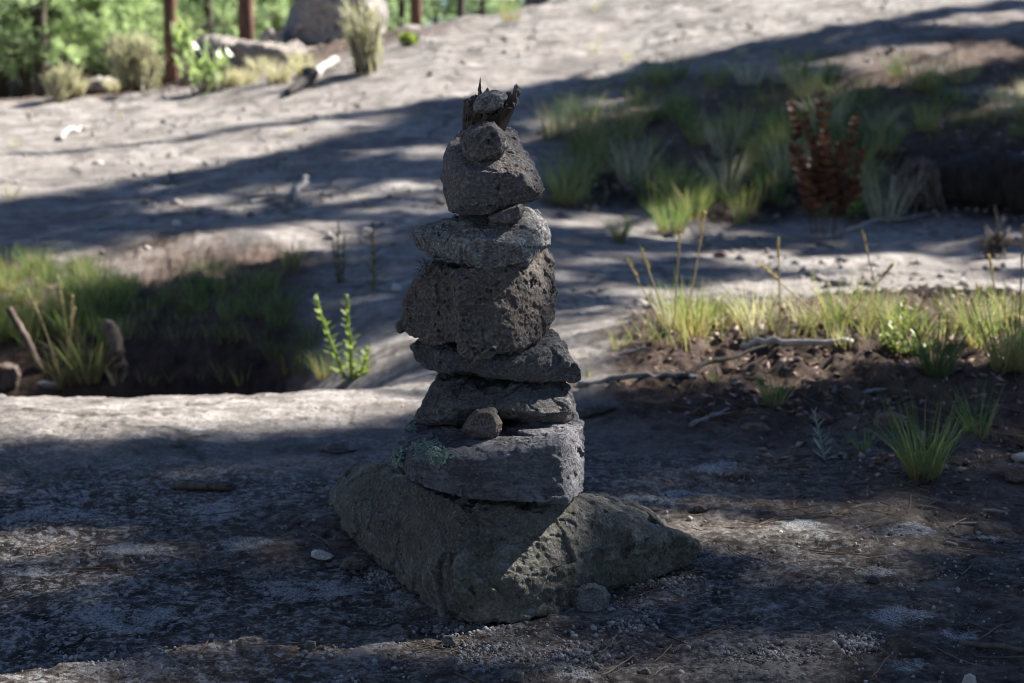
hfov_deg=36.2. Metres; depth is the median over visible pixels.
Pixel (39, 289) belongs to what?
grass tuft
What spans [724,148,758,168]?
grass tuft
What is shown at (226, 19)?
pine tree
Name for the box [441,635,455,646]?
pebble
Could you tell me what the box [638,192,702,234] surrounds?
grass tuft
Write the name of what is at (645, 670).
pebble
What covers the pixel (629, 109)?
grass tuft
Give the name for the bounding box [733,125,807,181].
grass tuft
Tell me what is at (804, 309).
grass tuft
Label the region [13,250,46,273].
grass tuft
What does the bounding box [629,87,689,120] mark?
grass tuft
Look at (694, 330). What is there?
grass tuft
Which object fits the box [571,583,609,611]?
round stone
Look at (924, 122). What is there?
grass tuft
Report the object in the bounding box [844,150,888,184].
grass tuft
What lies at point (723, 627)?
pine needles
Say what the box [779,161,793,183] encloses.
grass tuft
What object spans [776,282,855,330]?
grass tuft
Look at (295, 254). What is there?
grass tuft
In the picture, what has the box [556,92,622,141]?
grass tuft
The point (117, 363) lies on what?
root
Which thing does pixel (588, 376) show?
grass tuft
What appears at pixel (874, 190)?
grass tuft
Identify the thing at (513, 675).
pebble
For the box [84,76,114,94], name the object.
boulder
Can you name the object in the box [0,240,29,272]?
grass tuft
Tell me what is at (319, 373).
grass tuft
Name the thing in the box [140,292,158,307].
grass tuft
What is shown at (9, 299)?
grass tuft
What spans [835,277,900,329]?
grass tuft
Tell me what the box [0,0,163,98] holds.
pine tree
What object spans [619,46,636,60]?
grass tuft
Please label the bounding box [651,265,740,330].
grass tuft
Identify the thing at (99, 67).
pine tree
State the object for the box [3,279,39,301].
grass tuft
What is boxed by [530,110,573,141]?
grass tuft
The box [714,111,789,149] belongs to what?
grass tuft
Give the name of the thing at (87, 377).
grass tuft
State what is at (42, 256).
grass tuft
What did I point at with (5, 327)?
grass tuft
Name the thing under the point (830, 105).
grass tuft
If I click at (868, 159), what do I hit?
grass tuft
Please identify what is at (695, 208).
grass tuft
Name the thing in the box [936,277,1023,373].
grass tuft
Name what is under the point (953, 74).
grass tuft
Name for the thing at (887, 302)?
grass tuft
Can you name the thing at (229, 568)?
pebble
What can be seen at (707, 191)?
grass tuft
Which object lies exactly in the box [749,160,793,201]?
grass tuft
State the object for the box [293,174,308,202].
stick
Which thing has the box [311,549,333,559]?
white stone
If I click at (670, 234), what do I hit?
rock
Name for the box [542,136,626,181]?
grass tuft
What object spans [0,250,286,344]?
grass
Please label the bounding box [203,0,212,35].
pine tree
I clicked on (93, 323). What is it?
grass tuft
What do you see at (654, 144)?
grass tuft
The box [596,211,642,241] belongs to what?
grass tuft
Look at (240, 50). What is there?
boulder
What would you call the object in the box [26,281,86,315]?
grass tuft
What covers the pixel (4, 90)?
pine tree
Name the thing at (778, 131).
grass tuft
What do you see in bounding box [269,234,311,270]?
grass tuft
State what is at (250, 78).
grass tuft
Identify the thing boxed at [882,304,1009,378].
grass tuft
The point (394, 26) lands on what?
pine tree
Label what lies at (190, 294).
grass tuft
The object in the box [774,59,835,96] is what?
grass tuft
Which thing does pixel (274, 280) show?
grass tuft
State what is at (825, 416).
rock
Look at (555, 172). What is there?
grass tuft
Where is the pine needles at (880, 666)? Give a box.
[871,655,888,677]
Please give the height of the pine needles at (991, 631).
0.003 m
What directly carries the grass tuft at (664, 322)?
on the ground at (50, 434)
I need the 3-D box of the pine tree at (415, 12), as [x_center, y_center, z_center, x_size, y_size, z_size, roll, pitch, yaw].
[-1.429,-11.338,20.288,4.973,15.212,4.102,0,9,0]
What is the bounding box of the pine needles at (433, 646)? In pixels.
[414,642,461,650]
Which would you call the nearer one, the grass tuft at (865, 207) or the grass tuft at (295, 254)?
the grass tuft at (295, 254)
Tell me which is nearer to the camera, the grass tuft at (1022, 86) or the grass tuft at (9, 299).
the grass tuft at (9, 299)
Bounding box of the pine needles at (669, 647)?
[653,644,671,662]
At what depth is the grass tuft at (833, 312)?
3.63 m
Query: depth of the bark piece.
1.98 m
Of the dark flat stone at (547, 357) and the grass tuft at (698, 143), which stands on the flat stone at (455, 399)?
the dark flat stone at (547, 357)
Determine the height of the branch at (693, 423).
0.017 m
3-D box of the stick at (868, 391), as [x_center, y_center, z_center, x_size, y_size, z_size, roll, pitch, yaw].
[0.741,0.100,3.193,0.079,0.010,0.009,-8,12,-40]
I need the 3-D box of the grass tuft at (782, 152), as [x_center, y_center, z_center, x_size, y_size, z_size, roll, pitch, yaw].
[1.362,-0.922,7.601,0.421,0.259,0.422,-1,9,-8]
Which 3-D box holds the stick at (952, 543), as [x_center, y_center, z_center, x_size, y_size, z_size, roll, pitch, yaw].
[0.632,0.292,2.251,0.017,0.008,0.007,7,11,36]
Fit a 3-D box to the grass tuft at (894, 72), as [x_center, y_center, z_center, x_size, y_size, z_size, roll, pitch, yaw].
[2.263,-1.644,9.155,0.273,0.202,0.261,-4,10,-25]
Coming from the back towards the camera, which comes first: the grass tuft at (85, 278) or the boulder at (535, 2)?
the boulder at (535, 2)
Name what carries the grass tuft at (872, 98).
on the ground at (50, 434)
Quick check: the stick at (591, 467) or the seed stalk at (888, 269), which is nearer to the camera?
the stick at (591, 467)
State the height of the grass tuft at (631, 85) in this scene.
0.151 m
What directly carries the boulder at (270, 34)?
on the ground at (50, 434)
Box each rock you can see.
[0,362,20,392]
[172,219,180,224]
[320,440,356,452]
[391,284,400,290]
[576,401,619,417]
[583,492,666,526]
[663,231,674,237]
[713,251,726,257]
[740,422,772,431]
[808,412,833,422]
[824,278,850,286]
[874,411,905,428]
[1004,462,1023,482]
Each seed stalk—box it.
[627,257,664,328]
[640,246,671,334]
[673,227,680,333]
[684,210,706,328]
[759,262,827,322]
[777,238,780,319]
[832,305,876,328]
[843,261,893,321]
[861,230,880,307]
[911,298,942,319]
[975,283,984,327]
[987,254,1002,325]
[1017,222,1023,351]
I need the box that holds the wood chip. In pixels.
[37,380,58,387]
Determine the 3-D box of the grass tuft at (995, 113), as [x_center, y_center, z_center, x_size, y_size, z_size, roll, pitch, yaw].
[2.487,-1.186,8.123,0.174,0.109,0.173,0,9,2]
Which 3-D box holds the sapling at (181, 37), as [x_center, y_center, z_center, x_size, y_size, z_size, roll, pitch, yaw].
[-2.468,-2.204,11.727,0.207,0.589,0.264,0,9,0]
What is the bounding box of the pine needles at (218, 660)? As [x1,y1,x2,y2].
[183,657,261,662]
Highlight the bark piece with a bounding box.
[462,77,521,130]
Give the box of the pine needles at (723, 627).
[693,625,736,637]
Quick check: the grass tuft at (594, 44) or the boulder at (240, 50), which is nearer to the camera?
the grass tuft at (594, 44)
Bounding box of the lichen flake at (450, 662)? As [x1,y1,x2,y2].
[439,656,458,668]
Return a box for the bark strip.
[171,480,235,490]
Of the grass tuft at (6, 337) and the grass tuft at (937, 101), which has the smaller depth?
the grass tuft at (6, 337)
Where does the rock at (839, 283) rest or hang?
on the ground at (50, 434)
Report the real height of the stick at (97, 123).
0.075 m
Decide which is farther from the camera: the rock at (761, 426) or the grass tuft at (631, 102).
the grass tuft at (631, 102)
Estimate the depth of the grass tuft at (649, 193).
7.12 m
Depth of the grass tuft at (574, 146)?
8.06 m
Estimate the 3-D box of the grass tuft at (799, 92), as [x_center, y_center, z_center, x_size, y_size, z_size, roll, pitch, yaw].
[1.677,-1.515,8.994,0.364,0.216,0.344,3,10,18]
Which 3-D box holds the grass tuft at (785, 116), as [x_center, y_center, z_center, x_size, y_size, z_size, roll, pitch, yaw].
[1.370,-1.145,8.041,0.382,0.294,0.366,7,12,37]
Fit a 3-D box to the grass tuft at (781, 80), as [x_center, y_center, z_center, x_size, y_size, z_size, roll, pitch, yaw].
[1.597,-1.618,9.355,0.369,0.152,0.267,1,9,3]
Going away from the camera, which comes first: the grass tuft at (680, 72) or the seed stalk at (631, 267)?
the seed stalk at (631, 267)
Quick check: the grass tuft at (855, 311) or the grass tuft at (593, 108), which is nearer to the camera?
the grass tuft at (855, 311)
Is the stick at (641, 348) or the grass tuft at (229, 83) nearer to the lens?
the stick at (641, 348)
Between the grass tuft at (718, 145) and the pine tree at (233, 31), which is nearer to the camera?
the grass tuft at (718, 145)
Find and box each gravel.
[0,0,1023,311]
[0,447,1023,682]
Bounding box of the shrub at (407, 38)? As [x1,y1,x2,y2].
[397,29,419,45]
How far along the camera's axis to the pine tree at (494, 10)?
35.17 m
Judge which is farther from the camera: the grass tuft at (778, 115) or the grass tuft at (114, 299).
the grass tuft at (778, 115)
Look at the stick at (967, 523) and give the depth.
2.36 m
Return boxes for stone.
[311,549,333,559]
[339,554,370,570]
[409,328,581,382]
[410,206,550,268]
[414,373,575,426]
[460,121,508,161]
[462,405,501,438]
[473,90,507,113]
[488,203,524,225]
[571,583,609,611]
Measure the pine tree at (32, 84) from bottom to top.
10.670 m
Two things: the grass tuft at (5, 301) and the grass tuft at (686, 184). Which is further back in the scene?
the grass tuft at (686, 184)
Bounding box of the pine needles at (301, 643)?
[253,640,348,644]
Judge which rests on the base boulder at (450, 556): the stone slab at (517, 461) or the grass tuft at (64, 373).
the stone slab at (517, 461)
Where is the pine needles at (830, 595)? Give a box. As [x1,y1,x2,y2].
[828,577,841,598]
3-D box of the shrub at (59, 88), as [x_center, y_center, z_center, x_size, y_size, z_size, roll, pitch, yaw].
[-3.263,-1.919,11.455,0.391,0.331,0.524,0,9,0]
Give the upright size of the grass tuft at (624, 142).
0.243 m
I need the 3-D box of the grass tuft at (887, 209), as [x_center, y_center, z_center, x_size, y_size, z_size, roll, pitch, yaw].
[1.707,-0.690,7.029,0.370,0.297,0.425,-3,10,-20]
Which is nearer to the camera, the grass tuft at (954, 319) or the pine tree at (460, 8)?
the grass tuft at (954, 319)
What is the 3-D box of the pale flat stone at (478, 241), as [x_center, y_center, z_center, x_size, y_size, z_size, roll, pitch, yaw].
[-0.041,-0.136,2.049,0.184,0.086,0.235,0,9,0]
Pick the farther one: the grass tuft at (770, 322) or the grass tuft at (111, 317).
the grass tuft at (111, 317)
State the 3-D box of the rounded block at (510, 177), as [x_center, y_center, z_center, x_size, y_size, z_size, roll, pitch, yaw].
[-0.025,-0.225,2.037,0.135,0.118,0.210,0,9,0]
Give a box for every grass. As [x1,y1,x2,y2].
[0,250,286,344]
[538,63,1019,221]
[618,283,1023,351]
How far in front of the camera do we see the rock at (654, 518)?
2.23 m
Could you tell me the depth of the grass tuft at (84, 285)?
5.17 m
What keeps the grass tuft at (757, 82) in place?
on the ground at (50, 434)
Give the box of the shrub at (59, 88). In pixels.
[37,57,89,101]
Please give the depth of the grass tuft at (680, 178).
7.40 m
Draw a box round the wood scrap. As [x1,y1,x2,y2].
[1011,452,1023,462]
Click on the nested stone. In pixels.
(491, 101)
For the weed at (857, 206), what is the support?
on the ground at (50, 434)
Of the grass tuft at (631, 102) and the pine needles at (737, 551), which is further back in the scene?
the grass tuft at (631, 102)
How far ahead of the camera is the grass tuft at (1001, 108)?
8.16 m
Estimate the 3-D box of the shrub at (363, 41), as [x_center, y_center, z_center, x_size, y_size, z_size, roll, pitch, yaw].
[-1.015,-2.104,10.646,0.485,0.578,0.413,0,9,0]
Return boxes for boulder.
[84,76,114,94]
[189,34,316,72]
[259,27,287,43]
[280,0,387,46]
[287,39,304,47]
[329,461,701,624]
[394,24,425,31]
[524,0,554,5]
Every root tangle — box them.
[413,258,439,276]
[885,156,945,214]
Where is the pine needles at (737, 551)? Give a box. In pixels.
[726,542,749,559]
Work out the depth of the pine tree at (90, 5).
20.61 m
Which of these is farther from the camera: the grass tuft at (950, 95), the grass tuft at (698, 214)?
the grass tuft at (950, 95)
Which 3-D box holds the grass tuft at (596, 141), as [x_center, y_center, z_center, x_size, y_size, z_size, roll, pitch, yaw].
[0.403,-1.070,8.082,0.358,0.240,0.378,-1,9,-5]
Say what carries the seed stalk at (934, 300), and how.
on the ground at (50, 434)
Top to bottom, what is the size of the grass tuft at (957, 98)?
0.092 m
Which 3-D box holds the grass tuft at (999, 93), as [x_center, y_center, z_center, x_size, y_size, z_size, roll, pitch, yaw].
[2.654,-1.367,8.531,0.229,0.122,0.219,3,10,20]
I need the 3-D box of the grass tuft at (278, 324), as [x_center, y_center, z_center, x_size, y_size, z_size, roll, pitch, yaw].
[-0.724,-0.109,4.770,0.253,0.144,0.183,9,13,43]
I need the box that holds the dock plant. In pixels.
[787,91,865,238]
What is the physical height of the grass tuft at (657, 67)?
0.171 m
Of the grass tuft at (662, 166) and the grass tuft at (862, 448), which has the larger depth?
the grass tuft at (662, 166)
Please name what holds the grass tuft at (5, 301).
on the ground at (50, 434)
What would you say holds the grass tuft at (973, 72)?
on the ground at (50, 434)
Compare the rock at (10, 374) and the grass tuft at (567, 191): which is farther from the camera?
the grass tuft at (567, 191)
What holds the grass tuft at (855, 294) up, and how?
on the ground at (50, 434)
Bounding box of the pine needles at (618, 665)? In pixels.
[601,652,636,675]
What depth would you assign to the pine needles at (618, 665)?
1.77 m
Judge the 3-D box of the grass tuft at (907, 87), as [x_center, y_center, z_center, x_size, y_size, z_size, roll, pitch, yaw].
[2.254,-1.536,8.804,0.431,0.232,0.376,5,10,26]
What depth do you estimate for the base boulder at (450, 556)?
1.98 m
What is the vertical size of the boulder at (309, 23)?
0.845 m
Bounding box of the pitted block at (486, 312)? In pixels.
[395,248,557,361]
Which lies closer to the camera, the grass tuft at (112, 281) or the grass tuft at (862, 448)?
the grass tuft at (862, 448)
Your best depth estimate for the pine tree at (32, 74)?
24.50 m
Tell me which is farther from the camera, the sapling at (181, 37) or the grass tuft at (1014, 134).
the sapling at (181, 37)
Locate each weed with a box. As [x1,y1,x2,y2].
[280,352,302,376]
[313,292,373,379]
[330,221,350,282]
[358,219,386,289]
[809,407,839,460]
[841,197,868,216]
[878,298,934,353]
[969,205,1023,258]
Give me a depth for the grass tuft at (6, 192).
6.93 m
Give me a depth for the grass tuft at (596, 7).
12.42 m
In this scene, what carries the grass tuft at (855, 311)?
on the ground at (50, 434)
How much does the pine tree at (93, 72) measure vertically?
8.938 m
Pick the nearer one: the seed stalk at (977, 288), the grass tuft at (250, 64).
the seed stalk at (977, 288)
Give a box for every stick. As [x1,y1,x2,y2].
[6,306,44,372]
[57,126,83,141]
[81,118,124,130]
[247,195,283,204]
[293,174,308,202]
[585,466,604,468]
[619,346,644,355]
[863,388,886,393]
[919,504,939,508]
[945,541,957,546]
[959,521,998,524]
[959,640,1023,652]
[982,508,1006,512]
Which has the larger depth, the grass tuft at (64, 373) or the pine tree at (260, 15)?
the pine tree at (260, 15)
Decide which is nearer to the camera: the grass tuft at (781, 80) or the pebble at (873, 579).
the pebble at (873, 579)
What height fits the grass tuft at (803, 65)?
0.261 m
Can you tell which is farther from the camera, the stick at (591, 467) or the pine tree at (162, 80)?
the pine tree at (162, 80)
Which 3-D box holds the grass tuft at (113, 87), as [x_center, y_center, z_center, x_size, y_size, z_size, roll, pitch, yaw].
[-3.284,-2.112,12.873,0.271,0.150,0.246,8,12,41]
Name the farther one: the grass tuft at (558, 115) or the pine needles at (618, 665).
the grass tuft at (558, 115)
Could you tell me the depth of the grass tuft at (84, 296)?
5.01 m
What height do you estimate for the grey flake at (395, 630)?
0.023 m
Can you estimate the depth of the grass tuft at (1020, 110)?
8.13 m
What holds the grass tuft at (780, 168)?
on the ground at (50, 434)
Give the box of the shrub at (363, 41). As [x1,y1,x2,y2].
[330,0,393,74]
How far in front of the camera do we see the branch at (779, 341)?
3.53 m
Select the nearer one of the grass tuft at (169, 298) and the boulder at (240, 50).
the grass tuft at (169, 298)
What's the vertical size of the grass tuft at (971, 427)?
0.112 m
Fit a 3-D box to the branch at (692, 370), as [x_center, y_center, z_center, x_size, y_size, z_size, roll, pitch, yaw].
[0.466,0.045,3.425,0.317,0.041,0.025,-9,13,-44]
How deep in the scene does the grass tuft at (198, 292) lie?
5.04 m
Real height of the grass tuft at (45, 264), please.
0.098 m
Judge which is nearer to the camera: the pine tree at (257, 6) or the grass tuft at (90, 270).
the grass tuft at (90, 270)
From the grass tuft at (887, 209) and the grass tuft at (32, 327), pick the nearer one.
the grass tuft at (32, 327)
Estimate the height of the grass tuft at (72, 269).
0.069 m
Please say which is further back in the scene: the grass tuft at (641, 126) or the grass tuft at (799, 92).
the grass tuft at (799, 92)
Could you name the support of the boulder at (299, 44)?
on the ground at (50, 434)
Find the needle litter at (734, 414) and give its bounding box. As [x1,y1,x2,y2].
[0,334,1023,682]
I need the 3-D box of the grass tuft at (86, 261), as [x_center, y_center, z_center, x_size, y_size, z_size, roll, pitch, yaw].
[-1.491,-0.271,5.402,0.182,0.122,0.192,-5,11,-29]
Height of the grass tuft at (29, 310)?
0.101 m
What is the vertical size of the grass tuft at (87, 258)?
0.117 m
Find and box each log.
[285,56,339,95]
[917,150,1023,211]
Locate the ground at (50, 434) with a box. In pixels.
[0,0,1023,682]
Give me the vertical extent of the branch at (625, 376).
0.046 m
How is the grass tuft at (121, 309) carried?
on the ground at (50, 434)
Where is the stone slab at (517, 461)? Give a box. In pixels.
[391,412,584,504]
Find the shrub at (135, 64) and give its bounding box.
[98,28,171,91]
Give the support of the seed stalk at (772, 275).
on the ground at (50, 434)
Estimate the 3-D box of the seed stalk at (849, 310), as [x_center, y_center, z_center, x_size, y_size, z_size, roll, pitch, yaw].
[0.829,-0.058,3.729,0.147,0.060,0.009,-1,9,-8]
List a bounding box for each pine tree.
[0,0,54,65]
[0,0,149,98]
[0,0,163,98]
[0,0,207,95]
[0,6,49,98]
[27,0,164,94]
[27,11,105,81]
[30,43,34,95]
[47,0,290,88]
[49,0,237,94]
[91,0,234,95]
[153,0,220,84]
[163,0,178,84]
[183,0,272,38]
[189,1,280,40]
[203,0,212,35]
[213,0,271,41]
[213,0,294,36]
[237,0,398,39]
[238,0,254,40]
[385,0,430,32]
[386,0,455,25]
[386,0,478,31]
[387,10,405,29]
[391,0,477,25]
[398,0,404,27]
[410,0,421,25]
[422,0,519,20]
[423,0,522,24]
[440,0,523,11]
[457,0,464,17]
[465,0,523,15]
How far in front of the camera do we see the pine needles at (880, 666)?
1.77 m
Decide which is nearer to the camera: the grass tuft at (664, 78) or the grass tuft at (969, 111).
the grass tuft at (969, 111)
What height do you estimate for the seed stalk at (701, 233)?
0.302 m
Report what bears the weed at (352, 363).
on the ground at (50, 434)
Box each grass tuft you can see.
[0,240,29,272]
[0,253,27,290]
[0,281,26,315]
[0,302,21,327]
[0,304,34,339]
[0,314,23,344]
[0,315,12,343]
[1,283,16,314]
[1,302,51,339]
[2,182,22,196]
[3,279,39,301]
[5,263,23,276]
[5,265,27,280]
[6,235,59,272]
[6,272,53,300]
[6,320,52,348]
[8,136,26,147]
[9,295,46,320]
[12,316,43,338]
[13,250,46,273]
[14,290,29,303]
[19,296,45,315]
[21,242,68,272]
[21,302,55,328]
[23,258,72,285]
[23,273,99,389]
[24,253,62,276]
[25,299,58,320]
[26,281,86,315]
[37,305,98,340]
[41,327,137,384]
[45,318,63,334]
[54,250,97,279]
[55,294,95,326]
[57,268,90,294]
[58,260,116,296]
[59,272,91,293]
[60,253,95,276]
[60,257,81,275]
[61,268,114,312]
[67,245,106,275]
[68,292,119,326]
[70,75,93,97]
[71,266,100,289]
[76,262,107,278]
[78,253,123,292]
[79,273,131,311]
[79,309,142,345]
[91,301,117,320]
[92,309,143,340]
[94,291,133,319]
[96,77,121,93]
[97,268,128,293]
[101,266,153,295]
[103,365,129,385]
[104,275,145,304]
[111,276,143,299]
[113,270,141,298]
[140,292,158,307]
[144,277,184,304]
[180,287,202,308]
[181,276,209,296]
[182,260,216,283]
[183,292,211,312]
[185,278,214,304]
[209,288,250,322]
[209,360,231,383]
[214,69,241,87]
[222,65,262,85]
[223,280,258,312]
[228,365,251,386]
[236,276,267,297]
[243,53,278,71]
[246,328,299,360]
[251,288,307,330]
[254,263,286,290]
[259,60,299,82]
[259,279,316,308]
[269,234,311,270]
[273,334,327,375]
[280,247,310,261]
[282,311,340,348]
[285,50,318,65]
[285,126,294,133]
[288,57,325,75]
[296,345,343,379]
[492,0,528,21]
[523,86,592,133]
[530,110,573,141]
[535,89,593,127]
[536,146,595,190]
[536,160,608,206]
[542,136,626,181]
[547,172,599,204]
[548,84,620,119]
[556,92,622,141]
[561,125,596,154]
[564,114,621,156]
[573,105,610,136]
[575,116,597,129]
[581,364,595,378]
[583,33,607,53]
[583,152,622,172]
[588,0,604,12]
[591,104,645,150]
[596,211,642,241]
[597,129,673,184]
[601,96,661,140]
[602,145,654,178]
[606,327,634,349]
[608,96,657,124]
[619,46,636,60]
[619,85,643,105]
[619,156,704,210]
[622,68,643,89]
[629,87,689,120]
[633,147,694,185]
[634,84,652,98]
[636,54,674,76]
[636,277,699,332]
[637,316,672,342]
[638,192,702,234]
[640,61,674,85]
[640,128,666,150]
[640,157,722,200]
[640,278,725,326]
[644,106,678,122]
[646,169,721,216]
[647,67,682,85]
[647,87,725,140]
[648,166,698,190]
[650,170,701,204]
[651,72,712,122]
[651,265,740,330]
[652,178,732,220]
[653,46,700,78]
[655,271,729,337]
[680,121,715,146]
[684,126,726,145]
[687,114,712,140]
[687,144,765,194]
[690,181,722,201]
[697,56,745,86]
[698,106,746,137]
[700,107,752,156]
[703,299,751,330]
[705,367,725,382]
[709,293,762,326]
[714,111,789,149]
[715,272,795,327]
[719,95,760,135]
[720,181,769,215]
[721,54,778,84]
[723,170,764,196]
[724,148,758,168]
[727,204,758,223]
[731,131,784,162]
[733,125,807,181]
[735,41,749,55]
[740,313,778,338]
[741,104,834,152]
[743,154,788,183]
[744,363,806,406]
[746,289,801,331]
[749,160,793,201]
[750,103,810,136]
[751,96,813,144]
[753,129,818,177]
[754,129,788,152]
[757,147,808,184]
[762,59,801,83]
[764,106,788,124]
[765,121,836,158]
[770,42,820,82]
[772,46,818,79]
[773,62,829,96]
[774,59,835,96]
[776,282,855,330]
[777,282,836,324]
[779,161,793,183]
[790,88,859,128]
[796,78,824,93]
[796,83,857,123]
[805,263,876,323]
[807,79,878,116]
[808,76,875,115]
[809,45,851,79]
[811,105,863,150]
[813,106,893,148]
[813,287,878,330]
[829,134,901,188]
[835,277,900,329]
[837,295,877,323]
[841,74,898,105]
[841,279,906,327]
[843,279,930,320]
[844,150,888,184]
[845,102,908,131]
[846,425,881,450]
[848,166,872,196]
[850,383,989,481]
[851,137,886,158]
[851,164,931,221]
[852,72,873,89]
[854,166,886,187]
[855,190,886,214]
[858,113,925,152]
[859,288,936,331]
[863,178,887,199]
[867,102,905,120]
[879,50,944,88]
[880,47,913,77]
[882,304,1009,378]
[884,307,915,330]
[900,96,961,131]
[903,47,954,90]
[908,99,927,113]
[910,61,952,93]
[912,101,937,126]
[919,88,956,110]
[930,281,998,329]
[933,377,1007,439]
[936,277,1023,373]
[936,281,1013,349]
[937,56,990,82]
[937,81,963,99]
[949,114,964,126]
[952,90,976,103]
[960,289,1017,330]
[960,291,1023,371]
[961,103,986,120]
[964,65,981,76]
[964,277,1023,322]
[978,106,1004,123]
[979,82,1016,101]
[981,80,1023,116]
[992,81,1023,120]
[1003,114,1023,137]
[1009,73,1023,98]
[1010,88,1023,109]
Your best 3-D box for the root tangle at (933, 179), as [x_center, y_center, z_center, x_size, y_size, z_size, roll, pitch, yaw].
[1.905,-0.653,7.227,0.364,0.410,0.285,-5,11,-29]
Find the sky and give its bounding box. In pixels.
[181,0,522,49]
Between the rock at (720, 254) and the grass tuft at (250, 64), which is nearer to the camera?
the rock at (720, 254)
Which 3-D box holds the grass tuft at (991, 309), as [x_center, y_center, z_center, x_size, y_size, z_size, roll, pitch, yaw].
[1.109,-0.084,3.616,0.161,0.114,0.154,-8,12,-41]
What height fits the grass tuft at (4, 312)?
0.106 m
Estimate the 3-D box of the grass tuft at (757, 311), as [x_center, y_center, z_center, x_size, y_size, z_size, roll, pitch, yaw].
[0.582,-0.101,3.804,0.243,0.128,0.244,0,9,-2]
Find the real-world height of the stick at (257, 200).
0.036 m
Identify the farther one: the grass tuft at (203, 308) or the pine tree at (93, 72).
the pine tree at (93, 72)
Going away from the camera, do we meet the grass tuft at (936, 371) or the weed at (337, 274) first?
the grass tuft at (936, 371)
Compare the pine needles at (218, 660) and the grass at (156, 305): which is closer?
the pine needles at (218, 660)
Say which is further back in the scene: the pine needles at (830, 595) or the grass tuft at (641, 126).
the grass tuft at (641, 126)
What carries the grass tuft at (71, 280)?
on the ground at (50, 434)
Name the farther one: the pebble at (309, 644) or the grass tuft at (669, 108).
the grass tuft at (669, 108)
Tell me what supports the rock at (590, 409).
on the ground at (50, 434)
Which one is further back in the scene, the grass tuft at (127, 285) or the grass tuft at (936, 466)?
the grass tuft at (127, 285)
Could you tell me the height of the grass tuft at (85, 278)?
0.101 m
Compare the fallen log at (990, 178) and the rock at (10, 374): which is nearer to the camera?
the rock at (10, 374)
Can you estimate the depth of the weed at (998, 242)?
6.05 m
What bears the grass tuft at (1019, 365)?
on the ground at (50, 434)
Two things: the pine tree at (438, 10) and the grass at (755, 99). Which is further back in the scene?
the pine tree at (438, 10)
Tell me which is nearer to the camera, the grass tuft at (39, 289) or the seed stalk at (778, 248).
the seed stalk at (778, 248)
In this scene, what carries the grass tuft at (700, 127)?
on the ground at (50, 434)
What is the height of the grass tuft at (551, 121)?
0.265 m
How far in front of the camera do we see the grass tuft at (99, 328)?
4.82 m
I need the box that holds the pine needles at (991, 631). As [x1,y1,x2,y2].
[980,624,1002,638]
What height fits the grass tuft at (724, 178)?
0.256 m
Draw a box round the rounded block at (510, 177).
[440,126,544,215]
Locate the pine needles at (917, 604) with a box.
[894,602,936,606]
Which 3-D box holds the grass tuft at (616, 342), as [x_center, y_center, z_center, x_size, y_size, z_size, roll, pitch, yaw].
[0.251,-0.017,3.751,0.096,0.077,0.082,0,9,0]
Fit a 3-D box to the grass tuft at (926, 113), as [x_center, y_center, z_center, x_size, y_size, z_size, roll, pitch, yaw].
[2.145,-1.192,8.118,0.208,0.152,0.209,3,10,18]
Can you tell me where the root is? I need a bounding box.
[101,319,128,374]
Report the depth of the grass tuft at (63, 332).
4.87 m
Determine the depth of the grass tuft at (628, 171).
7.54 m
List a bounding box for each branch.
[577,371,697,386]
[678,344,766,380]
[689,407,732,427]
[740,336,853,350]
[815,213,929,242]
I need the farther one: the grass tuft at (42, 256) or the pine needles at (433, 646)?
the grass tuft at (42, 256)
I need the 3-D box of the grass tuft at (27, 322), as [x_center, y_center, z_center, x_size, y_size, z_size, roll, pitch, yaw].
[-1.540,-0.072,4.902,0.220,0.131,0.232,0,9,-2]
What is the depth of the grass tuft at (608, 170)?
7.71 m
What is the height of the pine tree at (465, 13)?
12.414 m
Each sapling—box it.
[169,8,194,86]
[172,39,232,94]
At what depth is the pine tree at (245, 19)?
17.10 m
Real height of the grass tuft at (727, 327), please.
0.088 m
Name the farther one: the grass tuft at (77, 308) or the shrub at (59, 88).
the shrub at (59, 88)
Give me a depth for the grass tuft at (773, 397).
3.11 m
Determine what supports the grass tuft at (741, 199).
on the ground at (50, 434)
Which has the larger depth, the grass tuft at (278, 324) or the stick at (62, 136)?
the stick at (62, 136)
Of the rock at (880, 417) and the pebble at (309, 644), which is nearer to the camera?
the pebble at (309, 644)
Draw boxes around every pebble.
[222,565,234,570]
[303,641,315,648]
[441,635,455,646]
[501,670,524,681]
[637,667,650,674]
[693,504,706,512]
[866,575,880,583]
[962,673,976,682]
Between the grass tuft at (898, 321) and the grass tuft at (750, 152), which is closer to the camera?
the grass tuft at (898, 321)
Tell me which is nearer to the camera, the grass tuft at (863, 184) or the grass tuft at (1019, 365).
the grass tuft at (1019, 365)
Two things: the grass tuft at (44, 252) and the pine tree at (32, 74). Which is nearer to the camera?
the grass tuft at (44, 252)
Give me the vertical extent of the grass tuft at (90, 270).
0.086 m
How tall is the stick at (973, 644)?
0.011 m
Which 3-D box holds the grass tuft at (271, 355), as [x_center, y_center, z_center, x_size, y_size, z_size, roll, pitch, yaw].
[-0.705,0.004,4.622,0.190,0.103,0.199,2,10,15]
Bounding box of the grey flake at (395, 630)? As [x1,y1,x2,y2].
[386,624,404,636]
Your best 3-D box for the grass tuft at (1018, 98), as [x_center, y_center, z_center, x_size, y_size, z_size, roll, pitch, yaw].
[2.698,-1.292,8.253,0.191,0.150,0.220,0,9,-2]
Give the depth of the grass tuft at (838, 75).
9.28 m

